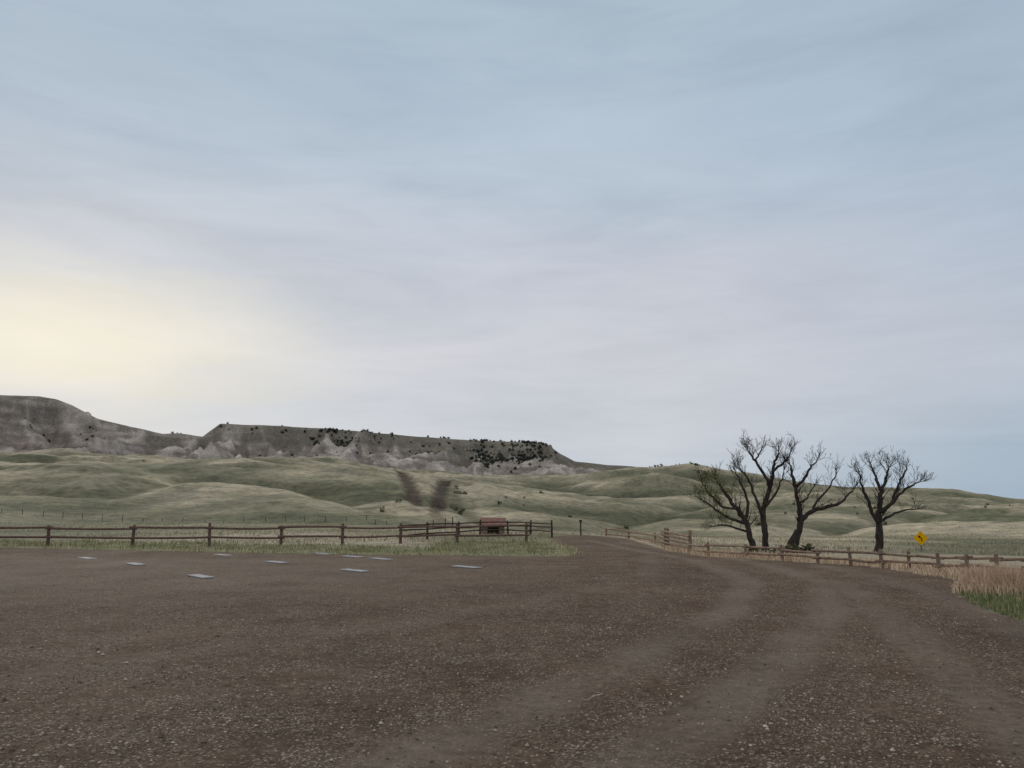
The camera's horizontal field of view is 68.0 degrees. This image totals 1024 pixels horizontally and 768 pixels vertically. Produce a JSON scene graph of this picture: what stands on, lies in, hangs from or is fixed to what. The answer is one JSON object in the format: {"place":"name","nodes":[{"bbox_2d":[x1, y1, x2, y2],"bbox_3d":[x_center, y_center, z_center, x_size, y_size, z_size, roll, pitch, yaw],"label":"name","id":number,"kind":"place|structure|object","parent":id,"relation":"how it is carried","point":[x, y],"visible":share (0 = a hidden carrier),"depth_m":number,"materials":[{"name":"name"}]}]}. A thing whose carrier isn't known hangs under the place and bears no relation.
{"place":"outdoors","nodes":[
{"label":"outdoors","id":0,"kind":"place"},
{"bbox_2d":[0,538,582,555],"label":"verge grass","id":1,"kind":"structure","parent":0,"point":[439,549],"depth_m":36.45,"materials":[{"name":"green plant"}]},
{"bbox_2d":[0,395,1023,767],"bbox_3d":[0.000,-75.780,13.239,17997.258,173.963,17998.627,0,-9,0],"label":"ground terrain","id":2,"kind":"structure","parent":0,"point":[104,467],"depth_m":13.42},
{"bbox_2d":[125,562,145,565],"bbox_3d":[-13.208,6.310,26.602,0.340,0.032,1.240,8,-12,-41],"label":"parking stripe","id":3,"kind":"object","parent":2,"relation":"on","point":[135,563],"visible":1,"depth_m":26.54,"materials":[{"name":"white paint"}]},
{"bbox_2d":[187,574,213,578],"bbox_3d":[-8.907,5.498,21.702,0.340,0.032,1.240,8,-12,-41],"label":"parking stripe","id":4,"kind":"object","parent":2,"relation":"on","point":[199,576],"visible":1,"depth_m":21.48,"materials":[{"name":"white paint"}]},
{"bbox_2d":[1,509,452,528],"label":"wire fence","id":5,"kind":"object","parent":2,"relation":"on","point":[325,516],"visible":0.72,"depth_m":148.48,"materials":[{"name":"brown metal"}]},
{"bbox_2d":[0,522,529,546],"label":"rail fence","id":6,"kind":"object","parent":2,"relation":"on","point":[281,536],"visible":0.94,"depth_m":39.00,"materials":[{"name":"brown wood"}]},
{"bbox_2d":[264,561,288,563],"bbox_3d":[-8.569,6.472,27.586,0.340,0.032,1.240,9,-13,-44],"label":"parking stripe","id":7,"kind":"object","parent":2,"relation":"on","point":[280,562],"visible":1,"depth_m":27.49,"materials":[{"name":"white paint"}]},
{"bbox_2d":[24,417,556,472],"bbox_3d":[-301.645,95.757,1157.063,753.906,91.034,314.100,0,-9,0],"label":"juniper trees","id":8,"kind":"object","parent":2,"relation":"on","point":[501,457],"visible":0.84,"depth_m":1226.17,"materials":[{"name":"green plant"}]},
{"bbox_2d":[342,555,363,557],"bbox_3d":[-6.470,7.007,30.814,0.340,0.032,1.240,9,-13,-44],"label":"parking stripe","id":9,"kind":"object","parent":2,"relation":"on","point":[353,556],"visible":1,"depth_m":30.59,"materials":[{"name":"white paint"}]},
{"bbox_2d":[340,569,369,571],"bbox_3d":[-4.931,5.842,23.777,0.340,0.032,1.240,9,-13,-43],"label":"parking stripe","id":10,"kind":"object","parent":2,"relation":"on","point":[354,570],"visible":1,"depth_m":23.55,"materials":[{"name":"white paint"}]},
{"bbox_2d":[369,558,392,559],"bbox_3d":[-5.085,6.772,29.398,0.340,0.032,1.240,8,-12,-40],"label":"parking stripe","id":11,"kind":"object","parent":2,"relation":"on","point":[381,558],"visible":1,"depth_m":29.34,"materials":[{"name":"white paint"}]},
{"bbox_2d":[451,565,481,568],"bbox_3d":[-1.521,6.086,25.252,0.340,0.032,1.240,9,-13,-42],"label":"parking stripe","id":12,"kind":"object","parent":2,"relation":"on","point":[472,567],"visible":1,"depth_m":25.21,"materials":[{"name":"white paint"}]},
{"bbox_2d":[399,520,552,538],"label":"rail fence","id":13,"kind":"object","parent":2,"relation":"on","point":[530,530],"visible":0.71,"depth_m":50.92,"materials":[{"name":"brown wood"}]},
{"bbox_2d":[480,518,505,533],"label":"wooden shed","id":14,"kind":"structure","parent":2,"relation":"on","point":[492,520],"depth_m":58.71,"materials":[{"name":"brown wood"}]},
{"bbox_2d":[0,482,1023,555],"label":"pasture grass","id":15,"kind":"structure","parent":2,"relation":"on","point":[834,547],"depth_m":59.99,"materials":[{"name":"green plant"}]},
{"bbox_2d":[142,460,1009,528],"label":"shrubs","id":16,"kind":"object","parent":2,"relation":"on","point":[460,512],"visible":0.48,"depth_m":259.87,"materials":[{"name":"green plant"}]},
{"bbox_2d":[604,528,663,543],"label":"rail fence","id":17,"kind":"object","parent":2,"relation":"on","point":[628,535],"visible":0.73,"depth_m":53.16,"materials":[{"name":"brown wood"}]},
{"bbox_2d":[661,528,691,550],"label":"rail fence","id":18,"kind":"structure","parent":2,"relation":"on","point":[666,539],"depth_m":38.40,"materials":[{"name":"brown wood"}]},
{"bbox_2d":[683,452,761,548],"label":"bare tree","id":19,"kind":"object","parent":2,"relation":"on","point":[746,523],"visible":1,"depth_m":44.08,"materials":[{"name":"black plant"}]},
{"bbox_2d":[726,429,800,551],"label":"bare tree","id":20,"kind":"object","parent":2,"relation":"on","point":[765,503],"visible":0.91,"depth_m":45.39,"materials":[{"name":"black plant"}]},
{"bbox_2d":[748,543,814,552],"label":"brush","id":21,"kind":"object","parent":2,"relation":"on","point":[808,547],"visible":0.4,"depth_m":41.08,"materials":[{"name":"plant"}]},
{"bbox_2d":[773,441,861,547],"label":"bare tree","id":22,"kind":"object","parent":2,"relation":"on","point":[801,518],"visible":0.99,"depth_m":43.89,"materials":[{"name":"black plant"}]},
{"bbox_2d":[687,541,1023,571],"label":"rail fence","id":23,"kind":"object","parent":2,"relation":"on","point":[908,555],"visible":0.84,"depth_m":25.48,"materials":[{"name":"weathered brown wood"}]},
{"bbox_2d":[847,446,933,551],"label":"bare tree","id":24,"kind":"object","parent":2,"relation":"on","point":[879,513],"visible":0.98,"depth_m":44.38,"materials":[{"name":"black plant"}]},
{"bbox_2d":[914,531,927,550],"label":"warning sign","id":25,"kind":"object","parent":2,"relation":"on","point":[920,538],"visible":0.91,"depth_m":47.07,"materials":[{"name":"yellow metal"}]},
{"bbox_2d":[0,567,1023,767],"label":"gravel","id":26,"kind":"structure","parent":0,"point":[884,755],"depth_m":7.95,"materials":[{"name":"brown gravel"}]},
{"bbox_2d":[0,0,1023,498],"label":"sky","id":27,"kind":"structure","parent":0,"point":[635,233],"materials":[{"name":"blue"}]},
{"bbox_2d":[662,545,1023,595],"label":"dry grass","id":28,"kind":"structure","parent":0,"point":[922,568],"depth_m":25.78,"materials":[{"name":"beige plant"}]},
{"bbox_2d":[954,558,1023,599],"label":"tall dry grass","id":29,"kind":"structure","parent":0,"point":[999,575],"depth_m":18.30,"materials":[{"name":"beige plant"}]},
{"bbox_2d":[955,581,1023,620],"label":"green grass","id":30,"kind":"structure","parent":0,"point":[1001,610],"depth_m":15.67,"materials":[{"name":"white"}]}
]}

